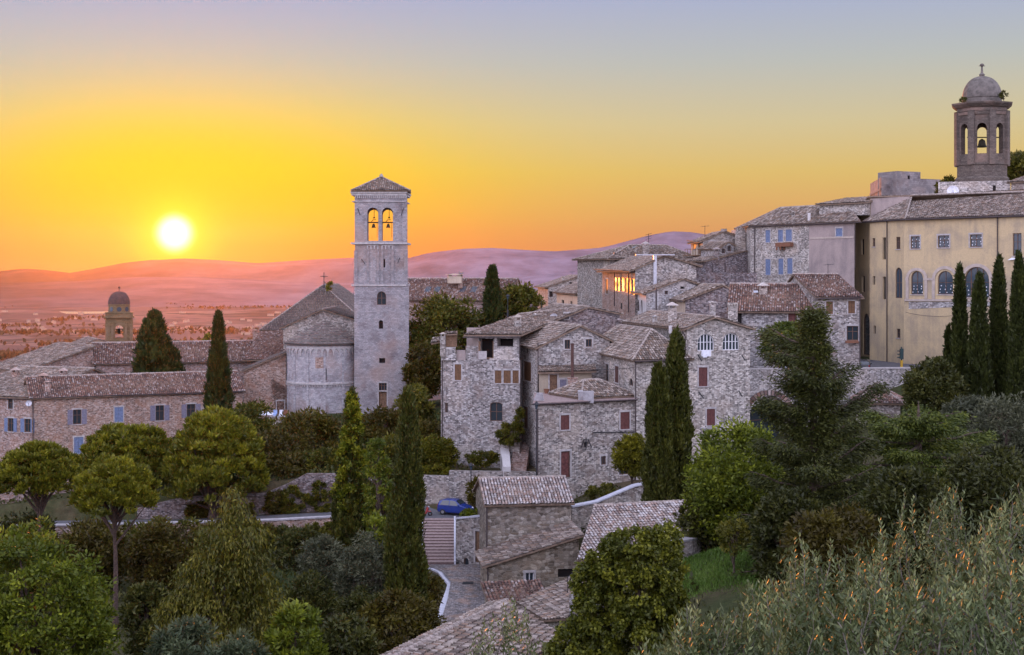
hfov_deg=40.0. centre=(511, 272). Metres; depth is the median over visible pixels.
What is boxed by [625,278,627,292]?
window
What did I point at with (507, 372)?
window
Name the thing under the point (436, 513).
road
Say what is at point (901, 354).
traffic light
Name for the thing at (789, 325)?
feathery tree
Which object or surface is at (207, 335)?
shrub
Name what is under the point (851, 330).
window
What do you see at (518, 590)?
roof
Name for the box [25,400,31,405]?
satellite dish
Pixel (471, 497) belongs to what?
shrub
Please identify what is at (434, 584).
shrub
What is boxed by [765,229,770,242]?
window
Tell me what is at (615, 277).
window
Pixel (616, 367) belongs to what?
window
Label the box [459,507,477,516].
shrub
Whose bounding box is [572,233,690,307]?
house
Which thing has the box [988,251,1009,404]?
cypress
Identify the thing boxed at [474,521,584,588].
lean to house
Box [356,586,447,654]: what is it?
shrub
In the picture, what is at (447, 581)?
street kerb wall
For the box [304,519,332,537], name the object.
ivy
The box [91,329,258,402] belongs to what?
back range
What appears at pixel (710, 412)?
window
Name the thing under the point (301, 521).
retaining wall
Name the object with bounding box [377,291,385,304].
window
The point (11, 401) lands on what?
window
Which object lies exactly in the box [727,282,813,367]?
red roof house
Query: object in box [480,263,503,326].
cypress
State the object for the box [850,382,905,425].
tiled house
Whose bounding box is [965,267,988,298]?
window
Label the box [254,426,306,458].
broad tree
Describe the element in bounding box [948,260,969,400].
cypress
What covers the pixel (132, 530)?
shrub
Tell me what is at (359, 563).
olive tree
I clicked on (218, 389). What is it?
cypress
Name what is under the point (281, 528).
shrub
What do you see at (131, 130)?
sky
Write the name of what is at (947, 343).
cypress
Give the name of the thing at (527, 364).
window
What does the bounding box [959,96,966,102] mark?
shrub
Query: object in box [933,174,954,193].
skyline tree
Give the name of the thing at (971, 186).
rooftop wall
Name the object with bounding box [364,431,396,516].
broad tree
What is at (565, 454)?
door
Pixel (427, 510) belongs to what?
motor scooter
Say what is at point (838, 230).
window
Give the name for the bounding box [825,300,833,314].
window
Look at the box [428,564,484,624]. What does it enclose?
street
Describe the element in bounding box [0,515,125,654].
leafy tree
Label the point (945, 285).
window
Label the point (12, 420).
window
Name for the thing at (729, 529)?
tree
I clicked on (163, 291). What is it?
hills
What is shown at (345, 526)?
cypress
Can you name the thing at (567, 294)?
cream house
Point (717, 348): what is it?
arched window house
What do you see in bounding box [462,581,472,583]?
drain cover
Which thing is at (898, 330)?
window
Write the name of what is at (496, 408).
window
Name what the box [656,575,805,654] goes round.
olive tree
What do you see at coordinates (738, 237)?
top chimney house
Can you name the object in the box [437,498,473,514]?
parked car
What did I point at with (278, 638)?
shrub
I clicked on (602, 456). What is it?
window
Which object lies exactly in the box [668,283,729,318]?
dark gable house
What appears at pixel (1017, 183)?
skyline house
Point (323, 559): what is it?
olive tree
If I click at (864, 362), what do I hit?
parked car
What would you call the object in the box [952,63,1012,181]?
octagonal bell tower
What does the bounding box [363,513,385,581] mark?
broad tree
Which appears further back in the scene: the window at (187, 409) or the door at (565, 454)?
the window at (187, 409)
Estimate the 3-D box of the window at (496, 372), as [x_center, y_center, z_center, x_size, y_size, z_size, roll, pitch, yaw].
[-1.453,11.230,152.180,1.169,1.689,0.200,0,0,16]
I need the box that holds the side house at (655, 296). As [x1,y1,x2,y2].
[630,277,701,313]
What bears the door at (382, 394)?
in the campanile
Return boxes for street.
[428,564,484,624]
[867,359,917,366]
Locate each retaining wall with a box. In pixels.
[10,522,138,544]
[137,473,376,518]
[141,515,332,542]
[423,470,535,504]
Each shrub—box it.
[0,506,58,573]
[120,515,202,564]
[142,613,221,654]
[185,515,279,556]
[201,333,210,339]
[202,626,271,654]
[262,598,328,654]
[265,450,309,479]
[265,525,321,574]
[267,523,300,557]
[298,446,338,472]
[314,610,384,654]
[325,281,332,291]
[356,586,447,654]
[392,382,436,423]
[418,416,440,441]
[419,433,460,471]
[421,462,450,474]
[426,571,444,606]
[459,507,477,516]
[463,449,500,470]
[464,475,481,510]
[495,420,524,451]
[513,406,525,452]
[584,482,616,499]
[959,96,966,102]
[998,90,1008,100]
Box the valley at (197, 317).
[0,307,440,400]
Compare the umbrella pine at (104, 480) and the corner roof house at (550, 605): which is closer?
the corner roof house at (550, 605)
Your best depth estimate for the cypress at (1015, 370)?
138.49 m
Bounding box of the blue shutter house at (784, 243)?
[731,195,889,286]
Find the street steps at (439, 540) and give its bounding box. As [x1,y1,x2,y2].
[422,516,455,563]
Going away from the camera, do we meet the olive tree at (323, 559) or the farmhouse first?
the olive tree at (323, 559)
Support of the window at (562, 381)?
in the gable house at (574, 346)
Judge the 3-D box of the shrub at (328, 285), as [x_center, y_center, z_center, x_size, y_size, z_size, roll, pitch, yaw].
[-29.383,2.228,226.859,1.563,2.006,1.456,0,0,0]
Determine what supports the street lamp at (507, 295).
on the ground at (62, 511)
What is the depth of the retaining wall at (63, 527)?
138.17 m
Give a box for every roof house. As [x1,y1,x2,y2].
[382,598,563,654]
[516,562,610,643]
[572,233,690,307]
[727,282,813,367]
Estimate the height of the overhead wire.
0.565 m
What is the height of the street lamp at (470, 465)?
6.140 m
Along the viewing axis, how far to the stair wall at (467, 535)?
125.68 m
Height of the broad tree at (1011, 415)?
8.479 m
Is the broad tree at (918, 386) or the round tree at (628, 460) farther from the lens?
the broad tree at (918, 386)
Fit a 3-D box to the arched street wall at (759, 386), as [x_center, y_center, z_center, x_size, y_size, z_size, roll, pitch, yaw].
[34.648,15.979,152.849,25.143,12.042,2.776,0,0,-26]
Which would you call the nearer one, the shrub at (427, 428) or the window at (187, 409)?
the shrub at (427, 428)
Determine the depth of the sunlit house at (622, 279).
183.74 m
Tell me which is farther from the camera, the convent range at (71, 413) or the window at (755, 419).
the convent range at (71, 413)
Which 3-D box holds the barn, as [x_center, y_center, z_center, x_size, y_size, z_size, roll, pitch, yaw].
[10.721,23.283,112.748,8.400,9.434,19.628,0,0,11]
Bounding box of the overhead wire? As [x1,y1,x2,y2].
[541,361,634,369]
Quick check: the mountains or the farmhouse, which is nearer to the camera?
the farmhouse
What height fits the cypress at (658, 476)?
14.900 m
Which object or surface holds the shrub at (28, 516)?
on the ground at (62, 511)
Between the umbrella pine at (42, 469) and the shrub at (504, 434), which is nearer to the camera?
the umbrella pine at (42, 469)
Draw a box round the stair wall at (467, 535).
[455,512,479,564]
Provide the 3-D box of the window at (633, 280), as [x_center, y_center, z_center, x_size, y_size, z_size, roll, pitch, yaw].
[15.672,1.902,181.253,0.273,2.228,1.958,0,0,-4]
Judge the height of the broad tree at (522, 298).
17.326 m
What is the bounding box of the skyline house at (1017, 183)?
[1007,176,1023,189]
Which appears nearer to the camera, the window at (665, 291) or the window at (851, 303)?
the window at (851, 303)
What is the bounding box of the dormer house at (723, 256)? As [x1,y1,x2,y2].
[682,240,747,272]
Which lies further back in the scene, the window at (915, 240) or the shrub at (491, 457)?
the window at (915, 240)
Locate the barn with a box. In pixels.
[577,499,686,586]
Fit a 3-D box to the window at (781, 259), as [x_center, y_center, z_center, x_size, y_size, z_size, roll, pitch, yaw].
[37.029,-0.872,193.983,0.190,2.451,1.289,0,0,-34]
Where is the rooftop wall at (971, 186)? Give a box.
[938,181,1010,192]
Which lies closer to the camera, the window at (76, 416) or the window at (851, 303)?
the window at (851, 303)
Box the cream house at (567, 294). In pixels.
[553,282,576,303]
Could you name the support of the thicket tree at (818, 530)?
on the ground at (62, 511)
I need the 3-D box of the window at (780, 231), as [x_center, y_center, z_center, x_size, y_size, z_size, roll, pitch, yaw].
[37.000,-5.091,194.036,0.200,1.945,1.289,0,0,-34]
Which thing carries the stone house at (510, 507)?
on the ground at (62, 511)
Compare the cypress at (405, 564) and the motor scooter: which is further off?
the motor scooter
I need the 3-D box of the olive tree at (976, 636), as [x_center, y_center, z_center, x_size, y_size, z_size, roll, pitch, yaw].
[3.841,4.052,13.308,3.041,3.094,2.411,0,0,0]
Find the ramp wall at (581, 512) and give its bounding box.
[571,482,643,531]
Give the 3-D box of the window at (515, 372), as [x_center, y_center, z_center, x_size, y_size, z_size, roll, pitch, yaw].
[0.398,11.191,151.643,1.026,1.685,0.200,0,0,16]
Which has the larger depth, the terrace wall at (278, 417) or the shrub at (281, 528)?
the terrace wall at (278, 417)
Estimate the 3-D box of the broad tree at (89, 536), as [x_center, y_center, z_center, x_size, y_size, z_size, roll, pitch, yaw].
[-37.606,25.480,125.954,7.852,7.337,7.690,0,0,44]
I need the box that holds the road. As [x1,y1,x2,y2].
[1,505,459,523]
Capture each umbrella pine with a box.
[0,439,83,535]
[66,451,162,629]
[69,421,175,485]
[159,404,271,519]
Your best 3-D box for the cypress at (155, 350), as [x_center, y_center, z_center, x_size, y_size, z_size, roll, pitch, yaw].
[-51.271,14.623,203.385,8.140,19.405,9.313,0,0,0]
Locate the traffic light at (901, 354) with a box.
[897,347,903,366]
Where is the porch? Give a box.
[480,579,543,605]
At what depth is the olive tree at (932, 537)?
21.04 m
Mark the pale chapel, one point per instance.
(86, 340)
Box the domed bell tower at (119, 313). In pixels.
[104,287,133,341]
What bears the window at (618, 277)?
in the sunlit house at (622, 279)
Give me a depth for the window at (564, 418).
136.49 m
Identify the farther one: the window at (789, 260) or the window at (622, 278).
the window at (789, 260)
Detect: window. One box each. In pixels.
[4,417,16,432]
[7,399,13,409]
[20,417,31,432]
[68,408,86,424]
[73,435,84,453]
[113,405,123,422]
[150,404,168,421]
[181,402,200,417]
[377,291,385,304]
[378,382,387,390]
[379,320,382,328]
[379,358,384,362]
[444,403,448,413]
[453,362,462,380]
[490,402,502,420]
[493,368,503,383]
[501,368,511,383]
[511,368,519,383]
[523,359,531,382]
[523,570,535,579]
[558,378,567,387]
[559,413,570,430]
[563,338,571,349]
[584,337,593,347]
[600,454,607,465]
[604,362,608,381]
[605,278,607,294]
[614,364,618,383]
[615,277,616,291]
[617,277,619,291]
[618,470,627,475]
[619,410,630,430]
[620,277,623,291]
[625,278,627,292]
[629,278,631,294]
[632,278,634,295]
[663,289,668,294]
[697,365,708,386]
[698,334,713,350]
[705,407,716,426]
[723,333,738,349]
[750,407,780,437]
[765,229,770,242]
[765,258,770,275]
[777,228,783,242]
[777,257,783,274]
[785,228,792,241]
[786,257,792,273]
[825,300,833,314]
[835,227,842,236]
[845,324,858,339]
[847,299,856,313]
[864,314,869,354]
[884,238,885,259]
[884,277,885,298]
[895,237,900,249]
[896,268,901,297]
[896,329,900,338]
[909,234,920,249]
[910,271,922,294]
[937,234,950,247]
[937,271,952,294]
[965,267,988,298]
[968,233,982,247]
[1012,233,1021,256]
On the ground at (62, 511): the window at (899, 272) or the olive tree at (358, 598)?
the olive tree at (358, 598)
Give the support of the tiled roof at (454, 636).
on the ground at (62, 511)
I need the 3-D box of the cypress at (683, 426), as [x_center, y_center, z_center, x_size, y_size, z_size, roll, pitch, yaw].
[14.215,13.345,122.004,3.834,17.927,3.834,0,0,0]
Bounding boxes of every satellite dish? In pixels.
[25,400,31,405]
[947,186,958,192]
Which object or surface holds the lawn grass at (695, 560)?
on the ground at (62, 511)
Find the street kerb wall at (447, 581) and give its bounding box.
[428,567,450,618]
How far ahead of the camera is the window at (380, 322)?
200.44 m
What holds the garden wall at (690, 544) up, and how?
on the ground at (62, 511)
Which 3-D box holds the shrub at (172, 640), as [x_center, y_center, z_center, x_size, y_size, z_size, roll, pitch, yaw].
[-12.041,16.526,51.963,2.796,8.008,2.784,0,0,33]
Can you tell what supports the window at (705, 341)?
in the arched window house at (717, 348)
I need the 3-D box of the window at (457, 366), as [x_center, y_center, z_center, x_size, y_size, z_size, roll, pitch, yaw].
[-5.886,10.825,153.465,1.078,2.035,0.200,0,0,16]
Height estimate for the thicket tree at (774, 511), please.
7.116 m
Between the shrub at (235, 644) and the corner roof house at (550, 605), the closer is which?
the shrub at (235, 644)
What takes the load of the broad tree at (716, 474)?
on the ground at (62, 511)
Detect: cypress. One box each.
[130,307,185,372]
[201,308,236,437]
[328,386,370,584]
[382,385,431,638]
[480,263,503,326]
[638,360,679,501]
[664,324,696,499]
[941,322,950,389]
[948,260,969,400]
[964,270,995,400]
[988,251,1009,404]
[1005,249,1023,405]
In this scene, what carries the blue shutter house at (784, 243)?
on the ground at (62, 511)
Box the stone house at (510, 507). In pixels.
[473,475,574,548]
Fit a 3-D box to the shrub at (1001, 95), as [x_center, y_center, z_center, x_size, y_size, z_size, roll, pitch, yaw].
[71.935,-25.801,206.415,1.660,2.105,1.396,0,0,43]
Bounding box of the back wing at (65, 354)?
[0,342,96,373]
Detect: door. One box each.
[378,390,387,407]
[473,529,479,561]
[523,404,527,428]
[548,373,558,390]
[559,449,571,476]
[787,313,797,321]
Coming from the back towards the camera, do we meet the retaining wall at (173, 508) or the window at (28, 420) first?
the window at (28, 420)
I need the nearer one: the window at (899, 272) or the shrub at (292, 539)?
the shrub at (292, 539)
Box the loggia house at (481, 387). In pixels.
[430,308,570,467]
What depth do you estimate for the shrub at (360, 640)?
61.49 m
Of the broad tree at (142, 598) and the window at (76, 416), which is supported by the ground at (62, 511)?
the broad tree at (142, 598)
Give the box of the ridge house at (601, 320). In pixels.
[534,303,626,333]
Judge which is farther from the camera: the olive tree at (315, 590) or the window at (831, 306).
the window at (831, 306)
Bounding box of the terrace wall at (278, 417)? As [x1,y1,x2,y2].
[269,416,284,424]
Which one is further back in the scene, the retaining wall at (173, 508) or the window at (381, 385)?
the window at (381, 385)
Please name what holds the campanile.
on the ground at (62, 511)
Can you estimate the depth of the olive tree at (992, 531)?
17.80 m
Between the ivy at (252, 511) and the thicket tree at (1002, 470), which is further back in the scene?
the ivy at (252, 511)
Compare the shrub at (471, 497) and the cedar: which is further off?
the shrub at (471, 497)
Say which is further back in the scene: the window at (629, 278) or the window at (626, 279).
the window at (626, 279)
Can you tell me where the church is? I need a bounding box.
[240,276,353,418]
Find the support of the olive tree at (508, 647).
on the ground at (62, 511)
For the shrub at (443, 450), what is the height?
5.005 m
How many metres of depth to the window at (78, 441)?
187.42 m
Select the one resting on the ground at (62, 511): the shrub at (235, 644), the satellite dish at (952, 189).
the shrub at (235, 644)
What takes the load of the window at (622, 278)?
in the sunlit house at (622, 279)
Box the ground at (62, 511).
[0,269,1023,654]
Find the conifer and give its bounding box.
[723,300,894,578]
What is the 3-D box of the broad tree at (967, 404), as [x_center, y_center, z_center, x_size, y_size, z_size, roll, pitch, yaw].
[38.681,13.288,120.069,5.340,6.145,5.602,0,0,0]
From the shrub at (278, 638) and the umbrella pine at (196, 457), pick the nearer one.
the shrub at (278, 638)
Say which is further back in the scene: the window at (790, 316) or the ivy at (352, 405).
the window at (790, 316)
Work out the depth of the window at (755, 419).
149.02 m
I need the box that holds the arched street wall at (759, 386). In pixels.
[750,367,912,437]
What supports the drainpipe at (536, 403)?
attached to the terrace house at (584, 424)
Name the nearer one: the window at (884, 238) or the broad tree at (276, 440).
the broad tree at (276, 440)
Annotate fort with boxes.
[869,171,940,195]
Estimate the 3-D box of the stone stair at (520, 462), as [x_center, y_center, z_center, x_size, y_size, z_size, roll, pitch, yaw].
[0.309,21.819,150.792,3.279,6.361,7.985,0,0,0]
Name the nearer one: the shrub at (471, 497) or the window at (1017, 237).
the shrub at (471, 497)
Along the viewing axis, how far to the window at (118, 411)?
189.63 m
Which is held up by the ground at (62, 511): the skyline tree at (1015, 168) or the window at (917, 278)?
the skyline tree at (1015, 168)
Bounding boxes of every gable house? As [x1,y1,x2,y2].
[520,320,614,467]
[534,274,576,307]
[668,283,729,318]
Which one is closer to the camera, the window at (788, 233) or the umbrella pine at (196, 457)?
the umbrella pine at (196, 457)
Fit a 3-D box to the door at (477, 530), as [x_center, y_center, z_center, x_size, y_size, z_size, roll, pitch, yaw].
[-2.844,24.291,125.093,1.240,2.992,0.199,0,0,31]
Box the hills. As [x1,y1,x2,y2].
[0,272,576,306]
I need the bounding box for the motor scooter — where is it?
[424,505,431,515]
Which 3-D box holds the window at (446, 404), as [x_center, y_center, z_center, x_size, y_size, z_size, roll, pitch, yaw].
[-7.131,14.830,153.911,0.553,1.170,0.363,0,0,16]
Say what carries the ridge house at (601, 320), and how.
on the ground at (62, 511)
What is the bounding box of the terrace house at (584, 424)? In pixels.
[532,362,637,498]
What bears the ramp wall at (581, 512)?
on the ground at (62, 511)
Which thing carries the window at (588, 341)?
in the gable house at (574, 346)
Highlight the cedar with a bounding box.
[842,401,999,543]
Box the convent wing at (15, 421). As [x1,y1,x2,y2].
[0,365,107,460]
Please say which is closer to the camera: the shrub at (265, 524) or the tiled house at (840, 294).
the shrub at (265, 524)
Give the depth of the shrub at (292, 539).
118.95 m
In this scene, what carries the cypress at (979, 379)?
on the ground at (62, 511)
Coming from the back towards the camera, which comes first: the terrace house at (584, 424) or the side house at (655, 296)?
the side house at (655, 296)
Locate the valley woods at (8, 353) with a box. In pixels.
[0,303,291,359]
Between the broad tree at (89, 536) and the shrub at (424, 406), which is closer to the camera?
the broad tree at (89, 536)
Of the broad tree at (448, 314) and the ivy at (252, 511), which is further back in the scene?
the broad tree at (448, 314)
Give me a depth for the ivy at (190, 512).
146.62 m
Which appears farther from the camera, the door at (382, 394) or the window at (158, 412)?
the door at (382, 394)
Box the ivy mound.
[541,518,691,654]
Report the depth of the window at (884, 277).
179.82 m
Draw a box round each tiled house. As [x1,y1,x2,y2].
[787,273,863,366]
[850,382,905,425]
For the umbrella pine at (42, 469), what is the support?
on the ground at (62, 511)
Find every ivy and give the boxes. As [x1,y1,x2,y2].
[183,499,208,518]
[217,502,254,515]
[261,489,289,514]
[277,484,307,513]
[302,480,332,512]
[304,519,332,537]
[328,391,369,513]
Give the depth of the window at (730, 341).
143.25 m
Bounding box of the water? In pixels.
[59,311,107,313]
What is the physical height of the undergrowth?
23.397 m
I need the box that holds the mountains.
[0,231,704,282]
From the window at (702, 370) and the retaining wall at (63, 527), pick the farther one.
the window at (702, 370)
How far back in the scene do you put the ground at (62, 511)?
139.11 m
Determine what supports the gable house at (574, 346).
on the ground at (62, 511)
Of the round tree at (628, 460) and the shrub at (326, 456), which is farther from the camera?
the shrub at (326, 456)
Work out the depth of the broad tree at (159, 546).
122.54 m
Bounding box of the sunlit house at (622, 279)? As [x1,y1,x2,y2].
[594,254,702,319]
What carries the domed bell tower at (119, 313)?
on the ground at (62, 511)
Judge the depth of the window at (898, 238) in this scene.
176.58 m
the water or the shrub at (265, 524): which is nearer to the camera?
the shrub at (265, 524)
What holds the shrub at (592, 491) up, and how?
on the ground at (62, 511)
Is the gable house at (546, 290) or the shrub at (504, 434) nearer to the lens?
the shrub at (504, 434)
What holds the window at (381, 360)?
in the campanile
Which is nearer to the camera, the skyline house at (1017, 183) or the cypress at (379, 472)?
the cypress at (379, 472)
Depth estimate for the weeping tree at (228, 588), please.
82.98 m
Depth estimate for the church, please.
203.35 m
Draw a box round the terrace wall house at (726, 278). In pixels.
[696,273,756,285]
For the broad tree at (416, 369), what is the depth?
194.63 m
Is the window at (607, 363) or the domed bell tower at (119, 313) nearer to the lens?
the window at (607, 363)
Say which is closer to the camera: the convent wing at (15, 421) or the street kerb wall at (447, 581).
the street kerb wall at (447, 581)
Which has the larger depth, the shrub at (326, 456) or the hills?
the hills
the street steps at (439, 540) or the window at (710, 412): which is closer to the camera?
the street steps at (439, 540)
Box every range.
[23,370,245,455]
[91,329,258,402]
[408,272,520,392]
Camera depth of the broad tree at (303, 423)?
166.45 m
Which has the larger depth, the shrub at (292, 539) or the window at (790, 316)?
the window at (790, 316)
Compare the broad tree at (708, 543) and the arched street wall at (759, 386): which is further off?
the arched street wall at (759, 386)
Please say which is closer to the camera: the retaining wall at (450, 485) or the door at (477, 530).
the door at (477, 530)
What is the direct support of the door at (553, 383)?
in the gable house at (574, 346)
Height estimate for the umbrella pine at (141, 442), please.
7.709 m
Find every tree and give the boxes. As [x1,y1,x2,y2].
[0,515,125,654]
[55,517,129,591]
[117,579,170,654]
[121,514,193,590]
[141,485,296,653]
[234,398,279,434]
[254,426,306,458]
[270,405,342,451]
[282,568,340,644]
[293,532,344,607]
[332,529,386,598]
[332,583,397,654]
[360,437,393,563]
[362,403,398,440]
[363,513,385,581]
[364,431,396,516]
[400,339,440,398]
[408,289,486,391]
[466,593,547,654]
[500,281,545,318]
[610,432,645,483]
[631,624,692,654]
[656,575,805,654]
[672,496,730,552]
[680,415,786,545]
[714,517,752,572]
[745,483,828,587]
[755,320,803,362]
[758,518,925,654]
[758,545,1023,654]
[778,499,902,612]
[837,482,1003,654]
[855,464,967,590]
[899,355,970,413]
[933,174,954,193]
[937,482,1023,651]
[938,441,1023,569]
[940,392,998,452]
[962,390,1023,460]
[1007,149,1023,180]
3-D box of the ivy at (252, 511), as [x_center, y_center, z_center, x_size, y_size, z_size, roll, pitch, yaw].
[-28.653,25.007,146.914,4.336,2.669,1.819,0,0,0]
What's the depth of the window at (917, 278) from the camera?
173.68 m
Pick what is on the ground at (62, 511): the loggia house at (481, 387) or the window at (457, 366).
the loggia house at (481, 387)
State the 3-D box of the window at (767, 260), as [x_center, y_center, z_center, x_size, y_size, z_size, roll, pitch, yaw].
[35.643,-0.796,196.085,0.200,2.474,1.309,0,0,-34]
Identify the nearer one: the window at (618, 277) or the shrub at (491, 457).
the shrub at (491, 457)
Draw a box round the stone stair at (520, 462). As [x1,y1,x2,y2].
[500,442,528,475]
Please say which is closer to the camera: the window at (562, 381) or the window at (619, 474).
the window at (619, 474)
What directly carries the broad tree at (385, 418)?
on the ground at (62, 511)
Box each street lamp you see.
[468,463,473,503]
[506,294,508,316]
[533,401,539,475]
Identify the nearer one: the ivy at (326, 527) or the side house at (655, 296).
the ivy at (326, 527)
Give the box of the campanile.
[350,173,410,413]
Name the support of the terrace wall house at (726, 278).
on the ground at (62, 511)
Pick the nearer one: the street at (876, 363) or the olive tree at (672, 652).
the olive tree at (672, 652)
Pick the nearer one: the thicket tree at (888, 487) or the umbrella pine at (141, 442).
the thicket tree at (888, 487)
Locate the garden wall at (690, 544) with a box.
[679,537,702,557]
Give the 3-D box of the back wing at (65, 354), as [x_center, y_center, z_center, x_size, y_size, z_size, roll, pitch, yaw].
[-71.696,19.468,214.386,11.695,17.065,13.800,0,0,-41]
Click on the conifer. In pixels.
(809, 358)
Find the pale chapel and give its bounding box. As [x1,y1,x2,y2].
[70,336,108,344]
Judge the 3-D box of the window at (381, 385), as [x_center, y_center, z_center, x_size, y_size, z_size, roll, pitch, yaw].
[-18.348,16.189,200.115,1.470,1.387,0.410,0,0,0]
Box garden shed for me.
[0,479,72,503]
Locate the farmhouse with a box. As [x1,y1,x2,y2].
[241,331,249,334]
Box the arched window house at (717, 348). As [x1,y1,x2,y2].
[599,301,755,479]
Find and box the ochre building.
[855,189,1023,363]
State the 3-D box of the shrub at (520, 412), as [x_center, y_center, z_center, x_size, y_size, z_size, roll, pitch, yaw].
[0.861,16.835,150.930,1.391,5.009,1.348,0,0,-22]
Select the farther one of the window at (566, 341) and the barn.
the window at (566, 341)
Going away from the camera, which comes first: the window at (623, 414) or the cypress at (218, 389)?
the window at (623, 414)
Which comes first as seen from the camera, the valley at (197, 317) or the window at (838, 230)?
the window at (838, 230)
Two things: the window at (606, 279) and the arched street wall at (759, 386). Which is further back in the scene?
the window at (606, 279)
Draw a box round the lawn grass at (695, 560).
[660,545,890,653]
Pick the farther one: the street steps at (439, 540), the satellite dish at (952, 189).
the satellite dish at (952, 189)
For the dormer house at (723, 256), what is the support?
on the ground at (62, 511)
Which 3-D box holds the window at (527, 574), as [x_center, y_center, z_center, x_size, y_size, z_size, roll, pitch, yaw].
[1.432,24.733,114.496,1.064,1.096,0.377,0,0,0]
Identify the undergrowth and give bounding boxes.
[0,409,1023,654]
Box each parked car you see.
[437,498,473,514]
[860,359,871,366]
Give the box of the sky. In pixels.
[0,0,1023,272]
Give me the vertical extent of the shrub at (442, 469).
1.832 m
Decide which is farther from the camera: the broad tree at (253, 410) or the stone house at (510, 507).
the broad tree at (253, 410)
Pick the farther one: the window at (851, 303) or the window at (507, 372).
the window at (851, 303)
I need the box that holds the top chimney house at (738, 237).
[683,228,745,255]
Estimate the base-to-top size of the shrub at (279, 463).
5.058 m

